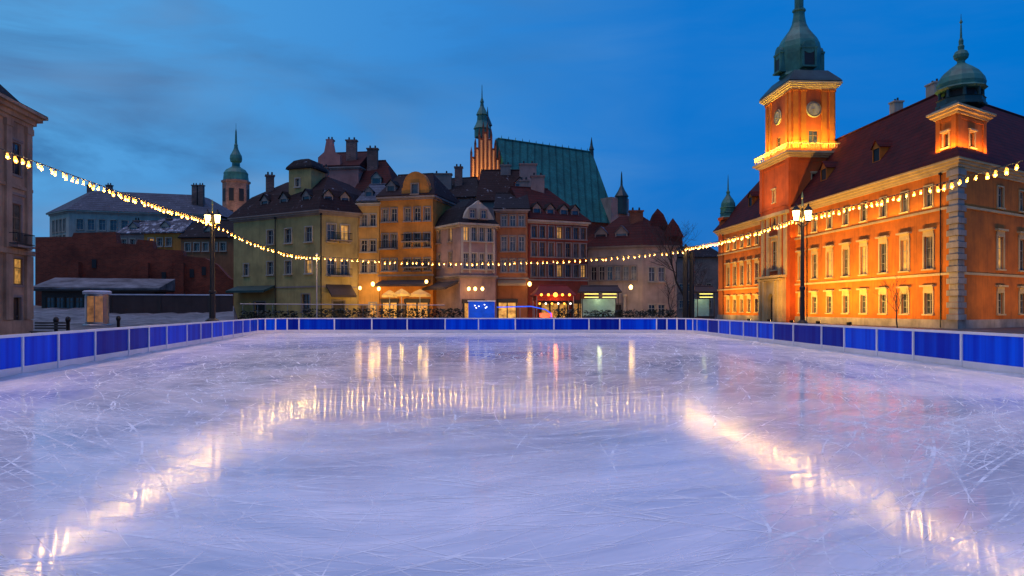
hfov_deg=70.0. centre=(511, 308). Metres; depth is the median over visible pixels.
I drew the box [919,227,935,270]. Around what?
window
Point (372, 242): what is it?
window
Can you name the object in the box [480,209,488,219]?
window
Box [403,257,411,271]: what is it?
window
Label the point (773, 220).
window
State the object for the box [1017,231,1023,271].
window
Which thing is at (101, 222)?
window
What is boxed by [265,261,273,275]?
window
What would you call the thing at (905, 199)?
window
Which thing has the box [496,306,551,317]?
arch frame
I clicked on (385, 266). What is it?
window
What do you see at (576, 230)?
window
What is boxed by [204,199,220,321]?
street lamp
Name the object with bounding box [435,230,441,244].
window
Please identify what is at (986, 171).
string lights
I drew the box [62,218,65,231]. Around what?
window
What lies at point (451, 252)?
window
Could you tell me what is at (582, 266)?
window
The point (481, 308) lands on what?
ticket kiosk
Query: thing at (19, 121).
stone building
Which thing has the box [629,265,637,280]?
window
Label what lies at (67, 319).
bollard
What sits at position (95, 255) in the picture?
city wall
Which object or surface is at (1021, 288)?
window
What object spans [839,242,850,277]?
window
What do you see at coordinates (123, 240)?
window
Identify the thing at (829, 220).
window
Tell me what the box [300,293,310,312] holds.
window
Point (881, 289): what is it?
window
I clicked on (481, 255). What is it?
window
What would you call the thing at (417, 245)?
window
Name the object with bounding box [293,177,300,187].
window
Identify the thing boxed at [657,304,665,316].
window
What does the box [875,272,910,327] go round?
bare tree
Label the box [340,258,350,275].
window
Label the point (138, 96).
sky
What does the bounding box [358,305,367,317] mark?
door
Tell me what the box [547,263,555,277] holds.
window
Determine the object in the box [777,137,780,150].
window
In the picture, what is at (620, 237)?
town house
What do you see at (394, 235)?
window
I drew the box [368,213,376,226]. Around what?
window
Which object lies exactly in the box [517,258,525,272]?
window
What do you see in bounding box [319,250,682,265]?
string lights
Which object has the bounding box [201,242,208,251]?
window
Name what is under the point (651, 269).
window
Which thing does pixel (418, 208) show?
window
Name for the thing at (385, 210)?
window
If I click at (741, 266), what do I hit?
window
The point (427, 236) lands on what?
window
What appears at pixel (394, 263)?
window
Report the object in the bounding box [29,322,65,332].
bench
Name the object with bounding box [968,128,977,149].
window
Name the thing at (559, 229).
window
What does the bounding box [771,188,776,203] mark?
window
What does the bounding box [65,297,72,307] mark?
window
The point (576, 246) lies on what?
window
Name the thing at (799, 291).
window
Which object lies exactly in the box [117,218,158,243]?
house
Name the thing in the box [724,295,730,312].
window
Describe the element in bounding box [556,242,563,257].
window
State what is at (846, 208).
window
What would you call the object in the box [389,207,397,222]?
window
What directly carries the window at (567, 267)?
in the town house at (557, 227)
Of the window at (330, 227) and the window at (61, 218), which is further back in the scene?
the window at (61, 218)
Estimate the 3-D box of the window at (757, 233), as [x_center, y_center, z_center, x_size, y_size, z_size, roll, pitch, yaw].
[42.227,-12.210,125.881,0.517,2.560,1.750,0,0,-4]
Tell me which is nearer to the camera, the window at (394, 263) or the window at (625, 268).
the window at (394, 263)
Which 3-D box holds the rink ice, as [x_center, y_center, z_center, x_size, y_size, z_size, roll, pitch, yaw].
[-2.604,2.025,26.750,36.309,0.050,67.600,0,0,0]
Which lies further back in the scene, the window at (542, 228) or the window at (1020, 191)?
the window at (542, 228)
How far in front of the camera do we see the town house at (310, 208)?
98.36 m
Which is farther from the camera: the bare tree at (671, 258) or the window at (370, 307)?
the window at (370, 307)
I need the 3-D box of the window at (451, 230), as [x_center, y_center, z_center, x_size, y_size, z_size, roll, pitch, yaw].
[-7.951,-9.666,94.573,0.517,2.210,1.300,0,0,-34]
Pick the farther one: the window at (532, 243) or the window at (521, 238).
the window at (532, 243)
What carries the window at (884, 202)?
in the castle
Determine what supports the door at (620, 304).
in the town house at (620, 237)
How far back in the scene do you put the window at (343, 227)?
97.45 m
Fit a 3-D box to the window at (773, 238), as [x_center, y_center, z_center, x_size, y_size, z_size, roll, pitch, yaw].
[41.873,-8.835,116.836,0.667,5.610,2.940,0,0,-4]
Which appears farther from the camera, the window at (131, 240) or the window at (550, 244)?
the window at (131, 240)
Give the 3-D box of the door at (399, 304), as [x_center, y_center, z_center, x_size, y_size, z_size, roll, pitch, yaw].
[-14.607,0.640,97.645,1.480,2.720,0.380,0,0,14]
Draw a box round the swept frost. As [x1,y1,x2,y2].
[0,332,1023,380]
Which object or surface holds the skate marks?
on the rink ice
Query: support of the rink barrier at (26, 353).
on the rink ice
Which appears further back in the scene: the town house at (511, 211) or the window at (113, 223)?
the window at (113, 223)
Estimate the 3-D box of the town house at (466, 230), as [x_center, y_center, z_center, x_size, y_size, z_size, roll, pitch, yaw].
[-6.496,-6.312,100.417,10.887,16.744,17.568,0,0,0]
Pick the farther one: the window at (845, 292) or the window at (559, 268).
the window at (559, 268)
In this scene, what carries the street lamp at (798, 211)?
on the ground
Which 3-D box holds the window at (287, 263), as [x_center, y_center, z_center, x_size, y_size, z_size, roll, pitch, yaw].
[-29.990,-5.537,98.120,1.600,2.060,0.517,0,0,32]
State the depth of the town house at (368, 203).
98.84 m
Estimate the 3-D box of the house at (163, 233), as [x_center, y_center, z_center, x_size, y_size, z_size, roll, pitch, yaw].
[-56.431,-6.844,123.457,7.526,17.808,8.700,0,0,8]
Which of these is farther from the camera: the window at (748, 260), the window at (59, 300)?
the window at (748, 260)
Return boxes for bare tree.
[642,220,709,305]
[661,275,681,310]
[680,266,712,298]
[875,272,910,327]
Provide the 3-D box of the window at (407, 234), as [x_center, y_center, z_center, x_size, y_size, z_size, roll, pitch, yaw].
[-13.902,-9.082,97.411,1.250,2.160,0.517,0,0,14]
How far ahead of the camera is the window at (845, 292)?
96.71 m
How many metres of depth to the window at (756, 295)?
126.35 m
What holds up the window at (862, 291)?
in the castle
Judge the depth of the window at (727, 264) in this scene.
140.10 m
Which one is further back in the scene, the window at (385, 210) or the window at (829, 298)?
the window at (829, 298)
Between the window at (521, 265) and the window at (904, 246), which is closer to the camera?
the window at (904, 246)
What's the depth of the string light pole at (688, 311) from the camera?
61.90 m
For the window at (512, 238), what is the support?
in the town house at (511, 211)
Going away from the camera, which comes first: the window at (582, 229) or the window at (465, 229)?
the window at (465, 229)
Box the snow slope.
[31,305,237,330]
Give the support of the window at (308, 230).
in the town house at (310, 208)
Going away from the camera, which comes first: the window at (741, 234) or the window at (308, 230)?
the window at (308, 230)
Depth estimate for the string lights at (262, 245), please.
53.36 m
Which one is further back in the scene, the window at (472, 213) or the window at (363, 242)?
the window at (363, 242)
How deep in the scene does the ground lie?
72.77 m
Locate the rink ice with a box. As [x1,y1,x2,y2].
[0,333,1023,575]
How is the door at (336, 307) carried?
in the town house at (310, 208)
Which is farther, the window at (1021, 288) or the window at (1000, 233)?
the window at (1021, 288)
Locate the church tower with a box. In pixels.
[221,130,250,211]
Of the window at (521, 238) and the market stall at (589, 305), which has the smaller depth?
the market stall at (589, 305)
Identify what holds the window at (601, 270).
in the town house at (620, 237)
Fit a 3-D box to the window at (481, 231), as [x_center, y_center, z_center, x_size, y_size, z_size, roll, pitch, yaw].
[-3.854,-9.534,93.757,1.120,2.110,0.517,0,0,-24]
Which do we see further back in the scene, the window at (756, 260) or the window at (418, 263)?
the window at (756, 260)
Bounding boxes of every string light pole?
[315,253,317,317]
[683,244,693,317]
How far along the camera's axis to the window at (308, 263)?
96.33 m
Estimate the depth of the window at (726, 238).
140.06 m
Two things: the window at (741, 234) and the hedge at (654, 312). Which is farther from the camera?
the window at (741, 234)
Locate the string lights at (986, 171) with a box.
[803,160,1023,218]
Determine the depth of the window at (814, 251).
105.65 m
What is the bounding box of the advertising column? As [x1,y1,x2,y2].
[82,290,111,325]
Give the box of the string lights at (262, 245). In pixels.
[213,222,315,258]
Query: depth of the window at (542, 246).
98.57 m
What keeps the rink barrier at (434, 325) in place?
on the rink ice
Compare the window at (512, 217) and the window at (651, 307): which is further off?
the window at (651, 307)
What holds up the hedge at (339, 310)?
on the ground
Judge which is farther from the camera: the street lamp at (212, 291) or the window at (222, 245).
the window at (222, 245)
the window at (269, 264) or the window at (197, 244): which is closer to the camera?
the window at (269, 264)
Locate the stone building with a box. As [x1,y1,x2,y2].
[0,84,47,334]
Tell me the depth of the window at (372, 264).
98.91 m
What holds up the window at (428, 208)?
in the town house at (414, 206)
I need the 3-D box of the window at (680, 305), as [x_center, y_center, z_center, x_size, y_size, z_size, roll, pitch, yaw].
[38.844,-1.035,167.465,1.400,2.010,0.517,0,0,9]
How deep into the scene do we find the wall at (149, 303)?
85.22 m
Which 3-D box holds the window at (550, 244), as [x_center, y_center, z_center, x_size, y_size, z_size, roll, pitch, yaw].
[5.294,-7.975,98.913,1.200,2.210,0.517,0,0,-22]
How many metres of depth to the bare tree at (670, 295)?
84.98 m
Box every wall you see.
[35,232,233,305]
[109,294,232,313]
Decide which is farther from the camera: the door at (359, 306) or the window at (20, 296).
the door at (359, 306)
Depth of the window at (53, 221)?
156.98 m
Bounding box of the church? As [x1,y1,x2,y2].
[470,94,628,298]
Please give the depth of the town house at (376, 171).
113.63 m
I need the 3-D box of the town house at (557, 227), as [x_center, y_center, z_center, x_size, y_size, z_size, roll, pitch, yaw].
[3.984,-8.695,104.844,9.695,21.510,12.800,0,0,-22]
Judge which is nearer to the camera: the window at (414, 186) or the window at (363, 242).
the window at (414, 186)
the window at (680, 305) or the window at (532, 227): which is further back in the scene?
the window at (680, 305)
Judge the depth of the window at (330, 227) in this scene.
96.15 m
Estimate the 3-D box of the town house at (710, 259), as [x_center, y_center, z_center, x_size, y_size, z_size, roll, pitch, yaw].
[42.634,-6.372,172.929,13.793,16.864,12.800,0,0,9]
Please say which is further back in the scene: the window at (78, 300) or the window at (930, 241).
the window at (78, 300)
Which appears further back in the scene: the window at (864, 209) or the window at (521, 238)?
the window at (521, 238)
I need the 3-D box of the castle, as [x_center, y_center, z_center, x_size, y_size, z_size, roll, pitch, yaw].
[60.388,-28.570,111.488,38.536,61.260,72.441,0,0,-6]
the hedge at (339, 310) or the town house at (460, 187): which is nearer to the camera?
the hedge at (339, 310)
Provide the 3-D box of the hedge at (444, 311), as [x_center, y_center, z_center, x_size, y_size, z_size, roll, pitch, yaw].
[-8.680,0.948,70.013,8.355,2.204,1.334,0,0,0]
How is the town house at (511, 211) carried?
on the ground
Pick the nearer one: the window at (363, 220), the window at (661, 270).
the window at (363, 220)
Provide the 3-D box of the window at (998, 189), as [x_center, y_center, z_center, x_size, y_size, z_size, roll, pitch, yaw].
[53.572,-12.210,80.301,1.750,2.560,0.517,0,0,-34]
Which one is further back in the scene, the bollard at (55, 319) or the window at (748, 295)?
the window at (748, 295)
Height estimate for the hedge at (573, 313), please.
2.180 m
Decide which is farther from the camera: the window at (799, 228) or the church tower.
the church tower
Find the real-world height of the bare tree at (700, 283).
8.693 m
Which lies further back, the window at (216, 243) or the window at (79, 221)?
the window at (79, 221)
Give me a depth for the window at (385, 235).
98.37 m
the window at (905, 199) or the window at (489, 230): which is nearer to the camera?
the window at (905, 199)
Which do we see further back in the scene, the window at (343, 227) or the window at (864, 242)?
the window at (343, 227)
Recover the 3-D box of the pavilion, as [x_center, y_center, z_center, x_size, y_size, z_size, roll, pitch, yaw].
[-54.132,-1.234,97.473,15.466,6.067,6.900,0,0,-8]
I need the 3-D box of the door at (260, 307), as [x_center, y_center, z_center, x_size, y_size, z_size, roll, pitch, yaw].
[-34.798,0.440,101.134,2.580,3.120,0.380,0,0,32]
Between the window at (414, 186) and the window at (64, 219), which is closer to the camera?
the window at (414, 186)
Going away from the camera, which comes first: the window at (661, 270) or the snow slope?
the snow slope
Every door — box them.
[253,301,265,317]
[332,300,345,317]
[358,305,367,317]
[398,303,404,317]
[616,303,622,317]
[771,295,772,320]
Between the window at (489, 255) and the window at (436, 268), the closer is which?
the window at (489, 255)
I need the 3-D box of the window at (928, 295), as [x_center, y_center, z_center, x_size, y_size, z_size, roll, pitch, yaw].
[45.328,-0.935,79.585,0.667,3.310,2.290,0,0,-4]
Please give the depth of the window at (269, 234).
100.22 m
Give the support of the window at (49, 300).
in the pavilion
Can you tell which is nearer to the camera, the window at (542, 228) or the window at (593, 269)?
the window at (542, 228)
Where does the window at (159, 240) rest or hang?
in the house at (163, 233)
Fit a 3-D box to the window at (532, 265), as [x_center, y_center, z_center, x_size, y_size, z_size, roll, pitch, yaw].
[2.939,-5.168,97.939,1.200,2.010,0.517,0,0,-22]
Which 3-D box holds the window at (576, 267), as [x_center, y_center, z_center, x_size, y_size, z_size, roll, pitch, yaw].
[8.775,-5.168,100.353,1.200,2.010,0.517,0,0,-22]
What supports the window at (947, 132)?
in the castle
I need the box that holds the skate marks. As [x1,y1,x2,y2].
[0,333,1023,575]
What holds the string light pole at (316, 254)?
on the ground
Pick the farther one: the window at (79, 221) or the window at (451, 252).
the window at (79, 221)
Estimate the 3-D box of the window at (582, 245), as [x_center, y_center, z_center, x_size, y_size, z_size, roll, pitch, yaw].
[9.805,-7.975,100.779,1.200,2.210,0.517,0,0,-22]
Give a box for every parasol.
[382,290,397,316]
[393,289,409,317]
[409,289,430,296]
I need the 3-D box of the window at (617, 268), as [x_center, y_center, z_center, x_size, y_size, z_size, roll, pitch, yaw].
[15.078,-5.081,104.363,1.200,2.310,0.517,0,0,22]
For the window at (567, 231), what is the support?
in the town house at (557, 227)
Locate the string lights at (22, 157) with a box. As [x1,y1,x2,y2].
[0,148,211,224]
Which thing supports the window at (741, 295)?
in the castle
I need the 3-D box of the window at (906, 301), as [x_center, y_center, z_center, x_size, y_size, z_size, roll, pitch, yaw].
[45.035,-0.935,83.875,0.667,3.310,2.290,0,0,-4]
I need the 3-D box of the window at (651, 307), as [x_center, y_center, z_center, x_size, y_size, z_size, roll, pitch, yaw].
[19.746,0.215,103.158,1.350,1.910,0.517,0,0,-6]
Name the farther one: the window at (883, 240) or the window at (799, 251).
the window at (799, 251)
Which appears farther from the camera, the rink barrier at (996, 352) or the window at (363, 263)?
the window at (363, 263)
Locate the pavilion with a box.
[34,278,174,307]
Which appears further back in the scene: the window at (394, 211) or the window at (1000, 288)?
the window at (394, 211)
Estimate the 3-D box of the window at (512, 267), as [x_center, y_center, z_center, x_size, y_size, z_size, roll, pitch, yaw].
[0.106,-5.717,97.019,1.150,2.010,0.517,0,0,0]
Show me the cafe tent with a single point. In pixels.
(553, 293)
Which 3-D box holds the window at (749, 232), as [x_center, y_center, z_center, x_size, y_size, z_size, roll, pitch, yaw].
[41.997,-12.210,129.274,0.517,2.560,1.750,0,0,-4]
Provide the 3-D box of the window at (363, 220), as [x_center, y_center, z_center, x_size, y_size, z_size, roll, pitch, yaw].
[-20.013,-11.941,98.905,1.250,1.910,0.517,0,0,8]
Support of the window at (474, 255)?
in the town house at (466, 230)
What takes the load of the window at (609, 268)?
in the town house at (620, 237)
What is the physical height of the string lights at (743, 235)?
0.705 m
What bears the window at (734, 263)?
in the castle
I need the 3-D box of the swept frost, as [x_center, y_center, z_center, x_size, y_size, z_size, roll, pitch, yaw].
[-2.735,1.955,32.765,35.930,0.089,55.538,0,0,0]
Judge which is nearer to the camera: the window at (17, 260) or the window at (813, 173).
the window at (17, 260)
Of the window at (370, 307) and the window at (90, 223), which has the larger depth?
the window at (90, 223)
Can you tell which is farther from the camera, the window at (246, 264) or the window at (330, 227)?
the window at (246, 264)
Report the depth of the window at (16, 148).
58.03 m
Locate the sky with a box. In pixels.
[0,0,1023,304]
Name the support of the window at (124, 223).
in the palace
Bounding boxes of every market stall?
[577,285,621,317]
[694,285,717,318]
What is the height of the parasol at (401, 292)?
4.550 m
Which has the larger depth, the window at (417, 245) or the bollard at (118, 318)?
the window at (417, 245)
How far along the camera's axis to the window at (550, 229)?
98.96 m
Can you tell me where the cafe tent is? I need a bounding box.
[530,285,576,317]
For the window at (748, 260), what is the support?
in the castle
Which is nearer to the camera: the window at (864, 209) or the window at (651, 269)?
the window at (864, 209)
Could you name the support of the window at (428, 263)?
in the town house at (414, 206)
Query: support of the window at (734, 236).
in the castle
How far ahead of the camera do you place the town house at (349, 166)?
112.74 m
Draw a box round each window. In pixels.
[12,137,23,178]
[12,192,25,244]
[14,256,24,286]
[14,295,22,319]
[46,297,53,307]
[51,220,54,233]
[56,297,62,307]
[58,218,61,232]
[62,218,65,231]
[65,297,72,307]
[75,218,83,230]
[75,297,81,307]
[87,219,94,230]
[98,219,106,230]
[109,219,116,230]
[121,220,128,228]
[121,238,126,243]
[129,238,135,243]
[156,237,163,246]
[164,237,171,246]
[184,242,191,251]
[192,242,200,251]
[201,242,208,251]
[215,242,217,251]
[219,242,226,251]
[242,263,249,276]
[265,229,274,245]
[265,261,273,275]
[283,227,292,243]
[283,260,292,274]
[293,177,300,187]
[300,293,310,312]
[303,226,312,242]
[303,259,312,274]
[326,222,337,242]
[326,257,336,275]
[339,224,350,243]
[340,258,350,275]
[359,213,367,227]
[359,239,367,252]
[359,260,367,273]
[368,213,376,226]
[368,239,376,252]
[368,260,376,273]
[368,302,377,317]
[380,208,388,222]
[380,258,388,271]
[381,233,388,246]
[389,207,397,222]
[389,258,397,271]
[390,233,397,248]
[403,207,411,222]
[403,232,411,248]
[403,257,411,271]
[410,183,418,194]
[412,206,421,221]
[412,232,421,248]
[412,257,421,271]
[422,206,431,221]
[422,232,431,247]
[422,257,431,271]
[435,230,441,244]
[435,252,441,269]
[446,228,452,242]
[446,251,452,268]
[462,227,470,241]
[462,252,470,269]
[468,208,476,219]
[470,227,478,241]
[471,252,478,269]
[478,228,486,242]
[478,252,486,270]
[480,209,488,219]
[486,228,494,242]
[487,253,494,270]
[500,214,507,227]
[500,235,507,251]
[500,258,507,272]
[508,214,516,227]
[508,235,516,251]
[508,258,516,272]
[517,214,525,227]
[517,235,525,251]
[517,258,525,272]
[530,224,538,238]
[530,241,538,257]
[530,263,538,277]
[539,225,546,238]
[539,241,546,257]
[539,263,546,277]
[547,225,555,239]
[547,241,555,257]
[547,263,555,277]
[556,226,563,239]
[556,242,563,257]
[556,263,563,277]
[564,226,572,239]
[564,242,572,258]
[564,263,572,277]
[572,226,579,240]
[572,242,579,258]
[572,264,579,278]
[580,227,587,240]
[580,243,586,258]
[580,264,587,278]
[589,266,596,281]
[597,265,604,281]
[605,265,612,280]
[613,265,620,280]
[621,265,628,280]
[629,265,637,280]
[647,266,656,282]
[648,304,656,316]
[657,266,666,282]
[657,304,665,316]
[678,300,682,308]
[724,263,730,286]
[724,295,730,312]
[726,238,729,251]
[731,261,737,286]
[731,295,736,312]
[732,236,736,249]
[737,260,744,285]
[738,294,744,312]
[739,234,743,248]
[745,259,751,284]
[745,294,751,312]
[746,232,750,246]
[752,258,759,284]
[752,294,757,312]
[754,230,758,245]
[768,235,777,270]
[770,213,776,228]
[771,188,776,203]
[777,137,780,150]
[795,250,804,280]
[795,291,799,313]
[797,219,800,235]
[808,247,818,279]
[808,291,818,313]
[809,131,817,143]
[810,171,817,178]
[810,214,817,233]
[823,245,833,278]
[823,290,833,313]
[825,210,832,229]
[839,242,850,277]
[839,289,850,313]
[841,207,849,226]
[856,239,868,275]
[856,288,868,314]
[858,201,867,222]
[875,235,888,274]
[875,287,888,314]
[877,196,887,218]
[896,231,911,272]
[896,286,910,314]
[899,190,909,214]
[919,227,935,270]
[919,285,935,314]
[922,184,933,208]
[940,128,950,149]
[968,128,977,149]
[995,228,1008,270]
[995,285,1008,314]
[996,185,1005,209]
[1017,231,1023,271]
[1017,286,1023,314]
[1018,190,1023,212]
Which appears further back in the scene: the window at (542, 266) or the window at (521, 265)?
the window at (542, 266)
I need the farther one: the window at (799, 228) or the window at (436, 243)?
the window at (799, 228)
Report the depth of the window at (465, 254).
93.01 m
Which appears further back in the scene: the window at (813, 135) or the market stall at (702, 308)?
the window at (813, 135)
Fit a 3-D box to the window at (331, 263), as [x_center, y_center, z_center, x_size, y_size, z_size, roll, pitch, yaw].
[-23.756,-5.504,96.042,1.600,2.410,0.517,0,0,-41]
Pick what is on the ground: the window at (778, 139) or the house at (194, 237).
the house at (194, 237)
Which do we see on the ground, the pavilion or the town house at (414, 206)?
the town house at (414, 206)
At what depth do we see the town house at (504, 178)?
114.22 m
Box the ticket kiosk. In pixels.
[468,300,495,317]
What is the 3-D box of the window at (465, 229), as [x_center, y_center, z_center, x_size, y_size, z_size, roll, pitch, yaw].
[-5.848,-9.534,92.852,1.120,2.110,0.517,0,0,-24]
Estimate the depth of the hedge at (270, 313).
71.88 m
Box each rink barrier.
[0,318,275,377]
[276,318,677,332]
[677,318,1023,374]
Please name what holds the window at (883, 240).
in the castle
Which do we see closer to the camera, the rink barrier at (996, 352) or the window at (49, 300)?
the rink barrier at (996, 352)
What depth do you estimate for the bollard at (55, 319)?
44.90 m
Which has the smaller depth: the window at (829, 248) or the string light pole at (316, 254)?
the string light pole at (316, 254)
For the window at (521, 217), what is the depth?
97.16 m
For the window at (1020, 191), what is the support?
in the castle
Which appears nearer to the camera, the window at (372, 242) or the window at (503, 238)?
the window at (503, 238)
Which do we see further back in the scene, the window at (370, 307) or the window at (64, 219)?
the window at (64, 219)
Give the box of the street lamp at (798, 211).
[792,192,812,323]
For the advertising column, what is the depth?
69.13 m
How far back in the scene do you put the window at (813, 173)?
111.45 m
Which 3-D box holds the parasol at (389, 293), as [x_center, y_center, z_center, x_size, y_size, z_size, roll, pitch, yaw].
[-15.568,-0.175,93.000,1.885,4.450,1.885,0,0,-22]
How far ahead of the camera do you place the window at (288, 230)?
98.26 m
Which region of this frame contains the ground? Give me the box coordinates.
[38,318,1023,333]
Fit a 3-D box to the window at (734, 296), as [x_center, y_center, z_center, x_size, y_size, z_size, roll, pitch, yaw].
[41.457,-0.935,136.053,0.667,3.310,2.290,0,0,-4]
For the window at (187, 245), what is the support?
in the house at (194, 237)
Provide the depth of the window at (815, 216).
105.65 m
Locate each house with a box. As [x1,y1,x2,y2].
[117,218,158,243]
[141,215,195,249]
[178,219,233,278]
[225,159,362,318]
[318,137,366,187]
[355,145,396,191]
[355,183,385,317]
[375,171,459,317]
[422,198,499,317]
[433,164,478,201]
[476,161,536,218]
[493,192,529,317]
[508,173,590,317]
[587,207,683,317]
[677,246,717,317]
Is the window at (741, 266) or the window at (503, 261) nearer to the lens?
the window at (503, 261)
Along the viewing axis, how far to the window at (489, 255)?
94.33 m
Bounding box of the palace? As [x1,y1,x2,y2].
[45,183,233,236]
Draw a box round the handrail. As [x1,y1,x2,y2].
[242,304,444,317]
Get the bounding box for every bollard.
[53,317,58,330]
[65,316,70,330]
[116,316,120,326]
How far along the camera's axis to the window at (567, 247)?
100.00 m
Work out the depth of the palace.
156.40 m
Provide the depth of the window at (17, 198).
58.03 m
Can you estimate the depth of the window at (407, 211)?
97.45 m
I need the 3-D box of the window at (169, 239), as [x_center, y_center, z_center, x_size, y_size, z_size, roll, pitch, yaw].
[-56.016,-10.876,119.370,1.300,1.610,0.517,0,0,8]
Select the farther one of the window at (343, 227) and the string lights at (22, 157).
the window at (343, 227)
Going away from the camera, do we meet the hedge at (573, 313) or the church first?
the hedge at (573, 313)
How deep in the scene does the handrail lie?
79.57 m
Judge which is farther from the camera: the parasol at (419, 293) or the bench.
the parasol at (419, 293)
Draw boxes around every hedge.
[238,310,298,318]
[301,308,375,317]
[379,307,464,317]
[553,308,580,317]
[582,309,677,317]
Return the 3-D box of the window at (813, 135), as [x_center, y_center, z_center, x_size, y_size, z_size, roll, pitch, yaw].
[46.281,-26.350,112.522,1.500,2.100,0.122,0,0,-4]
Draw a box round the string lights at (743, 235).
[685,216,800,250]
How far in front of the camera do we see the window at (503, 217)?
97.16 m
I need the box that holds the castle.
[713,0,1023,328]
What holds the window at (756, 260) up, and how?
in the castle
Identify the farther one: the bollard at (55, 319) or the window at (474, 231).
the window at (474, 231)
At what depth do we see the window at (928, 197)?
79.98 m

